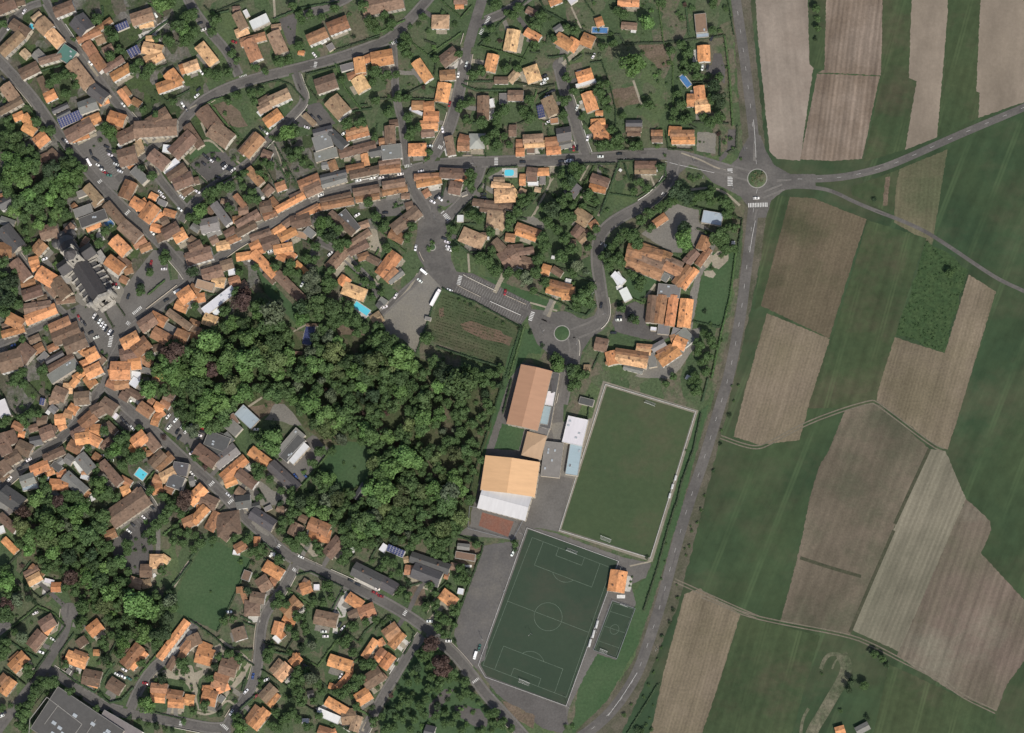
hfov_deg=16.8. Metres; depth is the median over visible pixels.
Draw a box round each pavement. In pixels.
[0,0,41,41]
[0,54,188,279]
[0,168,404,485]
[0,238,103,356]
[0,318,60,347]
[0,621,11,634]
[42,0,148,144]
[49,666,230,732]
[104,388,528,732]
[113,0,433,183]
[126,619,199,709]
[133,483,160,518]
[145,162,186,206]
[177,72,308,222]
[183,0,242,77]
[219,564,298,732]
[303,0,351,18]
[314,236,379,297]
[359,633,424,732]
[379,267,427,316]
[389,43,409,165]
[403,174,432,218]
[410,148,750,180]
[424,48,472,161]
[440,166,485,223]
[481,0,531,28]
[554,66,590,153]
[557,338,578,404]
[570,160,679,337]
[762,183,784,198]
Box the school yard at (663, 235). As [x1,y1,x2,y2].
[642,204,711,252]
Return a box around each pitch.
[480,529,616,704]
[562,387,693,556]
[594,601,634,657]
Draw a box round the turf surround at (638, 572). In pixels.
[474,526,650,715]
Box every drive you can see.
[38,582,64,606]
[42,643,49,649]
[68,666,76,676]
[109,692,115,701]
[139,19,166,41]
[156,529,160,553]
[173,708,177,715]
[197,306,204,315]
[210,467,218,475]
[229,685,241,696]
[300,541,311,555]
[322,556,329,566]
[329,587,344,612]
[332,591,347,633]
[356,155,360,162]
[397,619,404,627]
[399,70,417,74]
[400,642,407,648]
[408,582,424,609]
[410,586,425,605]
[424,10,432,18]
[428,603,446,623]
[447,233,458,238]
[463,106,476,110]
[472,59,484,64]
[475,192,488,199]
[480,182,493,193]
[493,267,504,292]
[502,18,509,31]
[517,12,527,29]
[543,296,555,315]
[547,297,558,316]
[558,49,564,63]
[562,46,584,65]
[597,165,601,175]
[612,302,670,340]
[703,53,725,83]
[719,129,737,160]
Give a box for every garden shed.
[0,525,5,534]
[19,48,30,60]
[28,423,38,432]
[30,11,42,22]
[30,262,40,272]
[37,294,47,301]
[44,578,54,583]
[48,404,58,413]
[56,457,64,465]
[56,469,66,478]
[63,408,73,419]
[68,376,80,387]
[71,202,78,208]
[76,190,87,198]
[80,474,89,480]
[83,491,90,498]
[91,452,102,461]
[93,649,99,655]
[99,98,109,106]
[101,43,113,52]
[119,275,129,284]
[122,86,131,96]
[131,97,142,107]
[135,139,144,148]
[140,367,151,374]
[146,35,154,42]
[146,398,155,405]
[146,450,154,456]
[148,192,158,201]
[150,415,161,426]
[153,411,165,417]
[157,198,167,207]
[159,216,170,226]
[160,399,170,409]
[187,235,197,243]
[188,475,195,486]
[190,223,200,233]
[207,205,214,216]
[209,235,219,245]
[213,308,219,315]
[217,695,225,703]
[220,198,227,204]
[228,268,235,275]
[232,6,240,12]
[234,486,245,495]
[236,587,244,593]
[243,9,250,18]
[253,536,260,546]
[256,187,264,196]
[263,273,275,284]
[264,504,272,511]
[271,23,281,30]
[273,635,281,643]
[275,506,286,514]
[283,350,302,354]
[297,50,304,55]
[298,514,308,523]
[302,718,309,722]
[306,323,318,326]
[307,690,314,698]
[314,584,319,590]
[321,161,328,169]
[326,43,335,51]
[373,655,382,663]
[375,297,388,308]
[379,543,387,553]
[389,119,398,126]
[401,193,409,199]
[403,556,408,562]
[409,107,422,115]
[421,188,431,198]
[450,562,457,570]
[457,215,463,222]
[457,543,469,550]
[457,588,464,594]
[489,98,494,108]
[493,177,504,182]
[516,139,522,147]
[516,148,524,156]
[518,188,526,193]
[519,174,525,185]
[525,6,536,16]
[527,148,534,153]
[527,176,537,182]
[528,181,538,185]
[534,187,541,192]
[539,176,545,184]
[550,117,558,124]
[553,24,563,33]
[567,0,577,5]
[568,239,575,245]
[576,232,586,244]
[584,364,589,371]
[588,219,598,229]
[594,16,603,27]
[595,110,602,115]
[627,131,640,136]
[651,130,662,135]
[652,136,662,143]
[696,33,708,37]
[834,725,845,732]
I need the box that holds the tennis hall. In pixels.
[480,455,540,497]
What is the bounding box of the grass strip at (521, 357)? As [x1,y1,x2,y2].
[477,331,527,489]
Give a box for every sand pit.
[704,270,715,277]
[712,251,728,268]
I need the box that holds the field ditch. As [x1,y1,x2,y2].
[800,449,930,632]
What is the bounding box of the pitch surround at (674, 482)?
[558,381,697,561]
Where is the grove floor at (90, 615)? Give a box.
[12,505,160,639]
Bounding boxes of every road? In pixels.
[0,1,40,37]
[0,57,191,278]
[0,166,417,489]
[0,315,60,344]
[0,609,72,732]
[0,622,10,632]
[18,253,92,346]
[42,0,133,123]
[46,666,230,731]
[101,377,525,732]
[115,0,430,181]
[126,621,197,713]
[135,485,157,518]
[147,161,185,209]
[178,70,306,221]
[185,0,240,76]
[221,563,296,732]
[303,0,347,14]
[315,238,377,296]
[360,634,423,732]
[381,268,425,314]
[391,44,407,164]
[404,170,433,220]
[407,150,748,178]
[420,217,449,279]
[424,43,471,166]
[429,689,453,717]
[434,216,550,324]
[441,162,484,222]
[464,0,486,46]
[476,0,527,27]
[556,67,589,158]
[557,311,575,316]
[559,337,576,404]
[571,157,678,337]
[578,188,761,732]
[731,0,761,165]
[762,181,793,196]
[766,104,1023,182]
[785,185,1023,292]
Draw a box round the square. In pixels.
[66,250,189,356]
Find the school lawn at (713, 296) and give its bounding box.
[696,252,734,326]
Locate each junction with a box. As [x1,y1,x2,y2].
[412,198,460,294]
[528,309,610,364]
[667,150,689,188]
[697,135,815,217]
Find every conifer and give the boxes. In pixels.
[0,290,17,307]
[10,592,23,607]
[15,631,28,643]
[23,584,29,591]
[24,595,33,601]
[57,156,68,160]
[75,364,82,373]
[82,511,89,518]
[99,652,109,663]
[137,164,145,170]
[137,282,144,289]
[148,627,162,639]
[153,722,159,730]
[157,672,167,684]
[163,594,177,606]
[164,589,175,596]
[185,266,199,277]
[210,662,218,670]
[216,709,223,717]
[243,586,251,593]
[276,500,283,506]
[284,147,294,154]
[287,695,295,703]
[292,299,311,314]
[292,382,303,392]
[294,495,306,509]
[297,642,305,653]
[303,672,320,684]
[305,640,316,649]
[309,332,319,343]
[309,490,318,500]
[316,375,325,384]
[324,388,336,403]
[335,431,347,445]
[345,517,354,530]
[355,390,363,397]
[359,397,366,405]
[375,536,382,542]
[385,706,396,714]
[388,533,399,544]
[404,530,413,539]
[412,663,421,671]
[434,701,440,709]
[438,427,447,433]
[451,366,464,373]
[465,567,471,575]
[480,389,490,397]
[495,381,504,389]
[564,363,575,375]
[570,259,583,271]
[604,249,610,260]
[627,313,635,321]
[845,686,851,693]
[847,677,855,684]
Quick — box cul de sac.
[552,59,565,69]
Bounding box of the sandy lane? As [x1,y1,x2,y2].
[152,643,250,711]
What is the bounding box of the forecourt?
[301,543,321,556]
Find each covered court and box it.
[56,43,78,63]
[477,490,532,521]
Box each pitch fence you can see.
[478,529,618,705]
[559,384,695,557]
[593,600,634,658]
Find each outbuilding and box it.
[1,536,19,554]
[11,420,25,438]
[12,111,23,122]
[15,0,25,6]
[21,113,38,136]
[22,481,38,491]
[23,565,39,578]
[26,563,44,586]
[28,256,39,264]
[28,333,41,344]
[29,435,43,446]
[31,48,45,62]
[32,342,45,354]
[36,415,47,426]
[37,76,49,92]
[37,351,49,363]
[39,151,49,163]
[43,88,58,103]
[44,350,64,364]
[47,148,61,162]
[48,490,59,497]
[50,461,63,472]
[51,102,69,114]
[51,582,61,591]
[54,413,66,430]
[56,109,70,118]
[63,220,76,227]
[63,453,74,465]
[67,403,80,415]
[72,370,85,379]
[72,461,82,473]
[75,635,88,648]
[79,236,89,247]
[79,359,93,368]
[86,222,101,232]
[100,436,112,449]
[104,421,118,435]
[104,528,117,540]
[114,380,129,390]
[117,88,131,106]
[118,390,130,402]
[119,485,131,497]
[125,387,144,401]
[128,576,152,589]
[129,376,139,388]
[132,371,141,379]
[139,242,152,253]
[150,693,165,702]
[151,377,164,384]
[151,483,163,495]
[153,401,164,412]
[162,144,170,153]
[162,208,177,218]
[162,322,176,335]
[162,392,175,402]
[163,484,174,494]
[164,158,180,173]
[165,655,176,670]
[166,689,184,699]
[177,650,186,658]
[184,694,195,705]
[190,328,201,338]
[216,240,230,251]
[220,258,234,271]
[223,226,235,237]
[228,275,247,288]
[229,413,239,423]
[233,193,246,207]
[233,541,248,553]
[234,28,249,38]
[238,206,248,215]
[241,569,252,581]
[249,239,261,250]
[257,101,272,114]
[259,196,279,213]
[260,149,273,160]
[261,183,274,197]
[262,209,277,220]
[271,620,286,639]
[275,180,287,192]
[288,652,302,667]
[295,260,309,273]
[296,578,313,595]
[302,112,316,126]
[303,226,315,238]
[317,725,336,732]
[327,159,338,171]
[328,673,351,689]
[340,62,353,72]
[346,162,364,173]
[347,608,359,620]
[349,715,362,732]
[353,482,362,499]
[355,193,380,203]
[357,251,368,261]
[358,220,369,229]
[360,153,369,166]
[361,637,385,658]
[366,254,380,266]
[369,146,381,157]
[369,310,384,322]
[375,647,387,659]
[379,652,396,670]
[388,268,404,284]
[404,565,413,574]
[411,101,423,110]
[420,120,438,131]
[421,129,434,137]
[423,101,434,110]
[424,724,436,732]
[454,0,467,9]
[455,551,475,561]
[457,142,469,151]
[458,134,469,142]
[490,237,506,251]
[491,181,510,188]
[494,77,507,84]
[499,93,507,104]
[505,233,515,242]
[508,70,520,84]
[509,125,516,136]
[517,246,534,255]
[524,140,544,149]
[526,167,537,176]
[537,168,549,176]
[540,263,551,276]
[545,136,558,146]
[546,146,560,155]
[548,0,562,7]
[549,379,554,392]
[550,265,563,277]
[559,140,571,149]
[570,224,587,238]
[575,79,595,88]
[579,396,594,406]
[589,183,606,194]
[611,271,625,285]
[619,287,632,302]
[621,22,636,30]
[626,120,642,126]
[626,127,641,132]
[635,168,656,174]
[652,213,668,227]
[687,94,695,107]
[693,85,705,99]
[694,248,712,267]
[854,721,870,732]
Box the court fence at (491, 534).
[468,506,522,539]
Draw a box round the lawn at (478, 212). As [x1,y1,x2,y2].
[464,207,486,221]
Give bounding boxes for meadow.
[175,537,250,631]
[257,270,295,321]
[319,441,375,490]
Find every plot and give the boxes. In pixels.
[192,654,215,672]
[197,656,246,708]
[213,101,247,126]
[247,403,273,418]
[337,324,364,335]
[612,86,638,107]
[638,44,667,67]
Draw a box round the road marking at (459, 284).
[97,16,1023,729]
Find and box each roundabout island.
[429,244,435,250]
[554,325,569,340]
[747,169,766,187]
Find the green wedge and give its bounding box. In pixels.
[518,329,541,353]
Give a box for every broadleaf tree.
[0,135,9,151]
[0,176,13,193]
[0,277,11,296]
[0,564,10,575]
[0,570,14,591]
[0,597,13,610]
[0,604,14,623]
[1,151,20,169]
[1,162,21,186]
[6,205,21,218]
[7,274,18,287]
[8,131,22,142]
[10,156,31,176]
[11,194,26,209]
[11,516,30,536]
[14,141,26,156]
[14,505,31,518]
[15,708,30,722]
[16,174,32,188]
[20,188,35,203]
[22,528,38,546]
[23,200,41,215]
[23,544,35,556]
[24,158,40,174]
[27,489,44,507]
[30,680,43,695]
[31,182,44,195]
[31,215,44,229]
[33,508,43,521]
[33,511,65,540]
[35,194,46,208]
[37,536,57,550]
[39,493,52,505]
[40,174,54,188]
[41,159,60,177]
[41,502,56,514]
[44,191,57,206]
[45,543,59,559]
[48,205,62,220]
[49,179,62,193]
[52,495,63,508]
[55,168,70,186]
[56,503,69,520]
[58,183,75,198]
[58,517,73,531]
[59,159,71,170]
[59,532,72,548]
[59,563,68,575]
[61,548,77,564]
[62,569,77,585]
[68,505,83,524]
[68,524,82,537]
[69,169,83,184]
[74,501,88,515]
[74,599,88,614]
[75,161,87,172]
[78,525,98,545]
[80,566,92,575]
[80,571,96,589]
[84,547,97,561]
[85,560,99,572]
[90,518,108,534]
[91,570,109,590]
[92,476,107,493]
[94,597,112,614]
[95,508,110,522]
[96,561,108,573]
[100,582,119,602]
[101,125,117,138]
[105,29,118,42]
[106,557,118,569]
[108,442,124,456]
[113,430,130,446]
[114,555,126,568]
[116,635,129,652]
[121,442,129,456]
[122,589,149,617]
[132,623,151,644]
[138,696,155,713]
[139,595,159,619]
[140,381,156,398]
[148,612,160,622]
[150,363,162,377]
[151,0,170,12]
[154,599,168,614]
[157,368,166,381]
[158,352,171,368]
[158,625,171,639]
[160,341,184,362]
[160,610,173,624]
[161,355,180,374]
[164,369,180,386]
[169,19,184,32]
[174,404,188,421]
[175,362,189,377]
[176,22,189,35]
[176,374,188,389]
[176,495,191,511]
[177,378,190,394]
[178,33,194,46]
[179,489,192,501]
[181,358,191,370]
[183,345,191,357]
[185,377,205,396]
[185,424,198,438]
[188,338,198,352]
[188,364,206,380]
[189,348,208,366]
[189,401,198,411]
[192,203,207,216]
[195,329,220,352]
[195,388,216,406]
[195,402,214,423]
[198,418,213,428]
[204,362,217,377]
[204,419,221,434]
[208,394,230,413]
[210,382,227,395]
[214,359,232,374]
[215,411,231,427]
[216,335,227,348]
[219,343,239,364]
[219,406,233,417]
[221,374,240,394]
[225,315,239,330]
[228,397,238,411]
[230,293,250,311]
[232,383,253,402]
[233,722,247,732]
[234,349,251,371]
[236,285,251,295]
[236,317,250,331]
[238,328,258,346]
[238,341,252,350]
[239,366,254,382]
[242,347,265,368]
[247,387,257,402]
[251,340,269,361]
[252,307,263,321]
[255,428,282,455]
[256,317,273,334]
[259,300,285,328]
[262,350,287,371]
[264,382,283,403]
[265,333,284,354]
[269,422,281,434]
[271,319,285,332]
[271,367,285,381]
[275,299,285,314]
[277,381,295,400]
[278,326,293,341]
[279,125,295,139]
[281,346,295,365]
[288,393,301,405]
[290,365,312,382]
[294,312,310,325]
[294,402,306,415]
[298,390,320,414]
[302,266,320,285]
[303,280,320,299]
[304,345,318,358]
[305,294,324,312]
[305,355,323,373]
[305,503,317,517]
[308,411,320,429]
[311,382,323,395]
[313,216,326,228]
[313,341,325,356]
[313,404,335,424]
[315,505,331,520]
[316,418,338,439]
[318,361,333,377]
[319,494,331,507]
[321,329,333,343]
[321,472,336,486]
[323,228,337,241]
[323,297,341,316]
[323,341,344,363]
[326,316,341,331]
[328,483,341,497]
[329,335,342,344]
[329,413,344,428]
[330,364,344,378]
[330,491,343,506]
[331,421,346,434]
[332,311,345,320]
[332,506,345,518]
[334,404,354,422]
[337,354,353,369]
[338,522,351,533]
[342,392,356,406]
[345,362,363,377]
[347,529,360,543]
[350,312,362,326]
[350,522,365,539]
[351,511,374,531]
[352,351,366,366]
[354,381,367,392]
[355,365,374,384]
[357,420,372,437]
[358,425,379,446]
[361,478,376,498]
[362,351,384,375]
[363,14,378,30]
[363,514,381,536]
[365,388,379,402]
[365,402,379,413]
[366,455,378,471]
[366,493,383,508]
[366,508,381,522]
[372,330,389,346]
[373,368,381,380]
[373,469,393,483]
[373,479,398,503]
[375,348,388,365]
[375,455,388,468]
[378,333,400,357]
[378,364,393,384]
[378,503,391,515]
[379,458,401,480]
[380,429,394,444]
[381,514,396,530]
[383,446,395,461]
[384,356,400,372]
[386,398,400,413]
[387,505,400,516]
[388,343,414,368]
[389,368,409,386]
[391,444,415,465]
[392,383,407,398]
[392,483,409,507]
[392,516,408,533]
[399,358,418,372]
[402,416,417,431]
[402,476,418,491]
[404,405,417,418]
[404,451,423,469]
[405,378,419,394]
[414,409,431,425]
[414,424,429,436]
[415,483,429,499]
[416,390,433,409]
[416,507,432,521]
[420,442,435,460]
[422,635,440,651]
[423,534,437,548]
[425,480,442,501]
[425,648,441,660]
[427,355,441,369]
[429,452,441,466]
[431,378,444,393]
[431,406,446,421]
[431,654,449,675]
[432,461,445,473]
[433,361,452,382]
[434,493,457,513]
[434,518,450,537]
[437,535,453,547]
[438,471,447,484]
[438,481,460,503]
[438,664,452,677]
[441,383,451,395]
[445,368,476,402]
[446,468,462,486]
[448,446,461,460]
[452,510,468,525]
[456,485,468,497]
[458,444,472,458]
[469,367,483,382]
[519,270,532,287]
[528,16,542,31]
[543,201,561,217]
[551,355,564,372]
[555,249,567,262]
[564,172,577,186]
[575,288,592,305]
[618,53,646,77]
[638,14,655,29]
[668,180,687,201]
[675,227,691,238]
[676,232,692,248]
[677,187,694,206]
[677,221,691,232]
[707,79,719,92]
[709,226,729,241]
[711,92,726,107]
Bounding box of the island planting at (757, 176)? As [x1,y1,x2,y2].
[751,171,763,182]
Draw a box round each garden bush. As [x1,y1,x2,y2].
[23,236,30,242]
[582,268,589,274]
[678,15,685,21]
[813,16,820,21]
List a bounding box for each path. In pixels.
[173,561,189,587]
[183,158,207,181]
[189,139,223,154]
[197,700,233,714]
[218,638,252,662]
[248,397,262,406]
[273,0,275,17]
[275,147,287,178]
[349,262,379,285]
[395,273,417,301]
[467,254,469,271]
[530,302,556,311]
[530,476,573,531]
[531,166,550,216]
[571,6,581,28]
[630,561,650,566]
[632,80,642,104]
[636,254,711,378]
[641,283,655,301]
[681,152,724,169]
[691,187,739,205]
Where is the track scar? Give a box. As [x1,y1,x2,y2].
[799,652,851,732]
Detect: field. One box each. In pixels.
[650,588,739,732]
[702,616,819,732]
[734,313,829,444]
[754,195,789,308]
[755,0,812,160]
[761,197,866,337]
[781,565,856,633]
[783,404,928,633]
[800,74,879,160]
[808,0,825,69]
[808,220,926,408]
[819,0,882,74]
[851,170,898,214]
[853,449,965,651]
[864,0,915,161]
[874,665,995,732]
[876,275,995,448]
[883,177,889,205]
[894,149,947,244]
[897,499,1023,710]
[905,0,947,149]
[937,0,980,136]
[976,0,1023,117]
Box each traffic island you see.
[720,168,736,176]
[753,144,755,160]
[777,179,790,181]
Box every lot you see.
[383,273,441,352]
[454,541,519,664]
[478,669,568,732]
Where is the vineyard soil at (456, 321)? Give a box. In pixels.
[427,291,517,365]
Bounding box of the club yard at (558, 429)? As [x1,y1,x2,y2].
[551,418,591,478]
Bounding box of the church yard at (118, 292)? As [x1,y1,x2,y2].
[59,262,123,305]
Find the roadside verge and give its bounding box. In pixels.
[576,0,765,732]
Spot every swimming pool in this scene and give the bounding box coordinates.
[103,218,114,227]
[134,467,148,480]
[302,326,315,345]
[354,300,370,316]
[504,169,514,176]
[591,27,607,33]
[679,74,692,87]
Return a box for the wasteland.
[379,642,506,732]
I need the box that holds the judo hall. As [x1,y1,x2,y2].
[521,431,546,459]
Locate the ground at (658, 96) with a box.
[0,0,744,732]
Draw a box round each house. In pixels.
[0,0,18,17]
[0,30,27,59]
[0,81,21,101]
[0,97,24,117]
[0,195,13,211]
[0,216,26,256]
[0,242,15,258]
[0,342,36,374]
[0,398,12,417]
[0,429,18,457]
[0,459,13,482]
[0,484,27,515]
[0,512,15,534]
[0,672,17,696]
[1,312,26,339]
[4,448,23,466]
[7,650,30,673]
[8,18,32,39]
[9,257,35,287]
[15,439,34,457]
[18,61,41,81]
[19,472,36,487]
[21,284,43,301]
[23,300,59,326]
[26,628,47,652]
[29,460,55,476]
[32,131,51,149]
[32,239,49,257]
[33,16,55,37]
[34,266,57,298]
[37,613,57,635]
[38,53,62,66]
[38,424,58,441]
[39,224,59,242]
[42,446,66,462]
[44,27,66,50]
[46,316,81,352]
[47,353,74,372]
[47,358,79,384]
[49,383,73,404]
[49,478,69,490]
[50,276,75,304]
[52,0,76,19]
[53,222,76,239]
[61,471,90,495]
[62,331,90,356]
[63,112,102,144]
[65,58,94,92]
[65,649,89,668]
[66,439,84,454]
[69,12,94,36]
[70,426,102,448]
[73,203,93,219]
[73,391,91,406]
[74,451,96,475]
[76,17,113,45]
[77,97,99,115]
[77,410,101,437]
[78,208,109,229]
[81,40,99,56]
[81,668,102,687]
[82,183,104,208]
[82,353,106,389]
[83,346,100,363]
[85,618,104,637]
[87,83,111,106]
[89,52,106,74]
[89,396,120,418]
[98,459,132,487]
[102,200,125,224]
[103,55,125,75]
[103,254,133,276]
[105,356,142,390]
[105,676,125,695]
[106,110,128,128]
[107,486,152,528]
[108,234,132,266]
[109,63,131,82]
[116,107,178,146]
[116,142,144,168]
[116,219,147,249]
[118,179,138,200]
[119,330,139,349]
[119,335,163,367]
[119,642,148,670]
[128,429,162,453]
[129,196,147,211]
[130,7,155,29]
[130,166,149,185]
[135,401,155,419]
[136,310,169,334]
[138,201,163,225]
[139,564,152,577]
[141,41,165,65]
[146,148,171,172]
[147,449,175,471]
[149,221,180,242]
[149,553,170,568]
[150,326,172,344]
[150,683,168,693]
[151,466,176,483]
[155,68,184,94]
[156,618,190,660]
[165,163,188,182]
[165,309,200,332]
[166,474,186,490]
[167,129,197,161]
[168,697,184,708]
[172,171,200,196]
[172,227,188,244]
[172,328,190,345]
[173,283,205,313]
[173,461,190,477]
[178,59,200,74]
[179,632,202,654]
[181,504,211,529]
[184,239,214,266]
[190,483,209,506]
[192,443,219,469]
[194,641,215,666]
[195,41,219,68]
[195,279,215,292]
[196,494,219,510]
[200,216,221,238]
[200,688,218,706]
[201,264,226,288]
[201,285,232,313]
[201,312,219,326]
[202,672,230,693]
[203,431,234,454]
[204,510,241,541]
[210,201,232,227]
[216,443,240,469]
[217,657,240,677]
[219,454,249,487]
[224,419,243,437]
[226,219,257,244]
[231,626,247,641]
[232,10,249,30]
[232,209,262,227]
[234,468,258,489]
[235,404,260,429]
[235,494,251,509]
[236,247,276,278]
[237,131,265,160]
[239,32,266,63]
[240,593,260,616]
[244,704,271,730]
[246,166,265,187]
[247,446,272,466]
[248,502,277,532]
[249,13,270,31]
[249,228,271,241]
[249,591,266,604]
[254,574,277,592]
[257,682,280,707]
[258,88,292,108]
[260,224,286,251]
[261,559,285,580]
[262,108,283,128]
[267,29,289,56]
[267,460,301,492]
[269,658,293,682]
[273,242,297,262]
[273,270,306,300]
[274,192,305,213]
[277,227,307,242]
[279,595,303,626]
[281,203,321,229]
[287,522,304,536]
[289,172,320,197]
[303,180,323,198]
[305,27,329,47]
[306,516,331,542]
[312,125,332,136]
[312,133,333,151]
[313,73,338,95]
[313,609,339,628]
[314,147,338,162]
[317,708,340,723]
[320,169,347,180]
[320,191,351,202]
[321,175,347,188]
[321,197,354,211]
[322,535,342,559]
[324,94,351,121]
[324,249,348,269]
[324,696,356,724]
[326,15,350,36]
[327,654,353,675]
[328,129,349,149]
[328,210,355,236]
[337,274,367,302]
[338,140,376,158]
[338,209,360,232]
[344,228,371,249]
[344,592,364,607]
[345,125,368,136]
[345,131,369,141]
[346,56,366,80]
[347,239,369,256]
[349,165,379,179]
[350,562,399,595]
[351,74,370,94]
[352,184,379,196]
[353,688,373,706]
[357,602,376,620]
[363,0,405,17]
[363,666,387,690]
[364,48,394,67]
[375,250,402,283]
[378,158,400,165]
[379,125,395,145]
[379,164,400,175]
[381,143,402,159]
[381,621,400,641]
[382,178,405,189]
[382,184,407,196]
[387,201,422,244]
[387,631,406,649]
[408,143,426,156]
[409,551,451,574]
[410,562,443,587]
[411,58,433,84]
[414,173,438,181]
[416,177,442,188]
[423,111,439,122]
[431,15,449,29]
[435,82,451,103]
[437,588,459,608]
[439,46,459,68]
[439,69,455,81]
[439,167,466,182]
[444,135,456,156]
[448,180,462,196]
[458,227,487,250]
[469,133,484,149]
[472,198,513,210]
[477,95,489,120]
[479,207,505,231]
[484,53,499,73]
[494,185,518,202]
[497,244,534,269]
[503,29,520,52]
[507,90,523,101]
[514,222,541,238]
[515,229,536,242]
[522,63,541,84]
[523,27,541,41]
[523,133,543,144]
[540,95,559,118]
[540,416,588,478]
[545,286,574,300]
[549,279,572,289]
[553,32,579,53]
[556,126,572,141]
[563,184,581,198]
[574,207,592,228]
[575,68,593,83]
[580,32,595,49]
[581,90,598,113]
[589,118,611,141]
[589,173,610,188]
[607,569,627,593]
[617,0,639,8]
[634,161,656,167]
[668,126,694,137]
[671,137,694,145]
[694,13,707,33]
[695,97,710,114]
[696,234,712,251]
[697,45,710,62]
[701,210,722,226]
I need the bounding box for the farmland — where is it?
[622,0,1023,732]
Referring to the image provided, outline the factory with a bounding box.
[29,687,143,732]
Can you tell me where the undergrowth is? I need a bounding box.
[1,0,842,732]
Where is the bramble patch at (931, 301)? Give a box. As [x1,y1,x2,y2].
[896,242,968,351]
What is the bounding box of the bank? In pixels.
[502,700,534,728]
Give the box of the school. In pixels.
[593,243,699,374]
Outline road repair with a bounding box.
[0,0,978,732]
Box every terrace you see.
[16,661,31,676]
[42,581,50,594]
[44,249,53,258]
[64,665,81,673]
[77,133,96,144]
[87,63,98,75]
[95,631,105,640]
[96,223,104,239]
[97,470,116,489]
[105,690,111,696]
[107,268,119,278]
[116,75,132,85]
[120,508,149,528]
[130,397,139,404]
[143,138,171,142]
[148,163,161,175]
[168,629,191,657]
[171,708,183,714]
[179,241,189,248]
[195,261,211,268]
[196,53,207,67]
[196,663,209,669]
[205,706,216,711]
[221,455,239,470]
[232,463,250,486]
[240,230,257,242]
[248,616,259,621]
[250,521,268,535]
[267,472,287,490]
[289,237,300,243]
[310,195,322,202]
[314,625,329,632]
[315,705,353,731]
[326,707,340,715]
[328,667,343,675]
[332,31,348,39]
[333,257,352,275]
[338,295,360,302]
[342,602,354,610]
[344,152,369,161]
[350,86,356,94]
[352,136,371,144]
[354,577,377,590]
[355,309,371,318]
[356,176,373,184]
[359,201,376,208]
[361,700,373,709]
[371,683,382,693]
[380,66,393,73]
[386,194,400,199]
[396,259,404,269]
[398,639,408,650]
[410,578,433,591]
[411,68,422,83]
[413,157,424,160]
[424,185,440,190]
[436,30,446,33]
[449,60,462,69]
[464,244,476,253]
[470,149,485,154]
[489,98,493,119]
[502,168,516,176]
[517,33,523,52]
[519,71,527,85]
[519,238,530,243]
[622,8,636,11]
[625,576,632,591]
[637,175,649,180]
[677,145,689,148]
[692,49,697,61]
[703,255,714,267]
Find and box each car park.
[73,130,119,190]
[113,504,166,574]
[115,411,136,430]
[164,412,206,449]
[176,420,203,450]
[191,151,235,180]
[293,103,335,126]
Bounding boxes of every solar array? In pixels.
[39,398,45,405]
[57,110,83,128]
[115,20,129,32]
[126,45,141,58]
[386,544,405,557]
[536,104,545,118]
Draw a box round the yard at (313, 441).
[276,435,328,482]
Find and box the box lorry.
[429,289,440,305]
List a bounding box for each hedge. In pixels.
[0,390,16,419]
[3,609,63,638]
[3,668,25,684]
[7,551,20,565]
[11,642,37,658]
[12,604,63,626]
[20,560,30,575]
[23,104,35,115]
[26,651,48,682]
[31,591,51,599]
[41,64,69,72]
[57,142,67,156]
[58,633,75,682]
[75,662,114,692]
[84,229,97,251]
[97,686,133,703]
[104,311,114,327]
[109,633,121,654]
[113,421,128,433]
[120,19,169,54]
[139,655,155,675]
[147,280,164,294]
[154,712,182,718]
[155,90,188,101]
[162,510,188,536]
[162,561,192,597]
[188,618,254,665]
[189,164,206,182]
[189,539,206,559]
[200,95,228,107]
[204,0,244,12]
[209,102,227,126]
[214,9,229,14]
[215,133,278,184]
[217,561,250,630]
[231,648,252,650]
[238,695,255,711]
[240,678,246,692]
[257,488,266,501]
[258,79,304,99]
[261,160,280,194]
[261,670,288,686]
[262,542,284,558]
[263,638,292,651]
[264,648,288,656]
[273,1,338,19]
[274,143,295,182]
[274,158,287,181]
[289,590,314,607]
[296,571,343,587]
[298,451,329,489]
[302,620,351,667]
[304,74,318,100]
[305,60,352,74]
[305,705,353,732]
[331,589,342,611]
[334,37,379,51]
[334,63,360,108]
[336,35,379,50]
[344,266,379,289]
[344,618,380,644]
[351,107,372,112]
[368,543,379,562]
[375,616,386,629]
[378,230,405,252]
[380,84,421,99]
[381,19,404,31]
[404,624,414,653]
[409,582,421,586]
[411,98,434,100]
[413,32,461,55]
[416,289,437,353]
[436,346,498,367]
[440,0,471,18]
[440,182,445,197]
[442,287,518,326]
[451,535,483,632]
[452,200,471,224]
[455,240,467,251]
[456,222,475,241]
[462,83,523,91]
[463,79,493,82]
[465,377,503,505]
[478,0,526,46]
[479,45,525,60]
[486,165,517,175]
[487,193,540,251]
[502,378,511,413]
[505,325,520,378]
[508,326,524,378]
[514,82,555,88]
[519,42,531,64]
[525,176,546,210]
[537,292,568,307]
[539,0,568,23]
[542,262,567,271]
[547,53,569,66]
[567,303,596,316]
[568,162,616,165]
[569,23,725,44]
[572,53,583,61]
[575,164,594,202]
[576,202,600,210]
[580,87,594,91]
[590,60,616,126]
[591,352,600,369]
[599,160,619,215]
[609,186,654,197]
[615,224,643,252]
[619,159,634,161]
[622,163,630,180]
[626,683,659,732]
[632,298,642,304]
[643,504,676,610]
[655,162,666,186]
[658,6,673,116]
[665,130,692,150]
[675,413,701,504]
[676,120,728,123]
[685,6,690,36]
[691,81,708,83]
[691,320,719,328]
[692,205,742,252]
[701,377,710,402]
[710,253,736,378]
[718,132,720,155]
[722,35,733,126]
[726,124,737,152]
[727,0,734,34]
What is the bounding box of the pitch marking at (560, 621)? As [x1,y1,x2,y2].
[483,537,633,696]
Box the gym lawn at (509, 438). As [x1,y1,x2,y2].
[494,423,523,449]

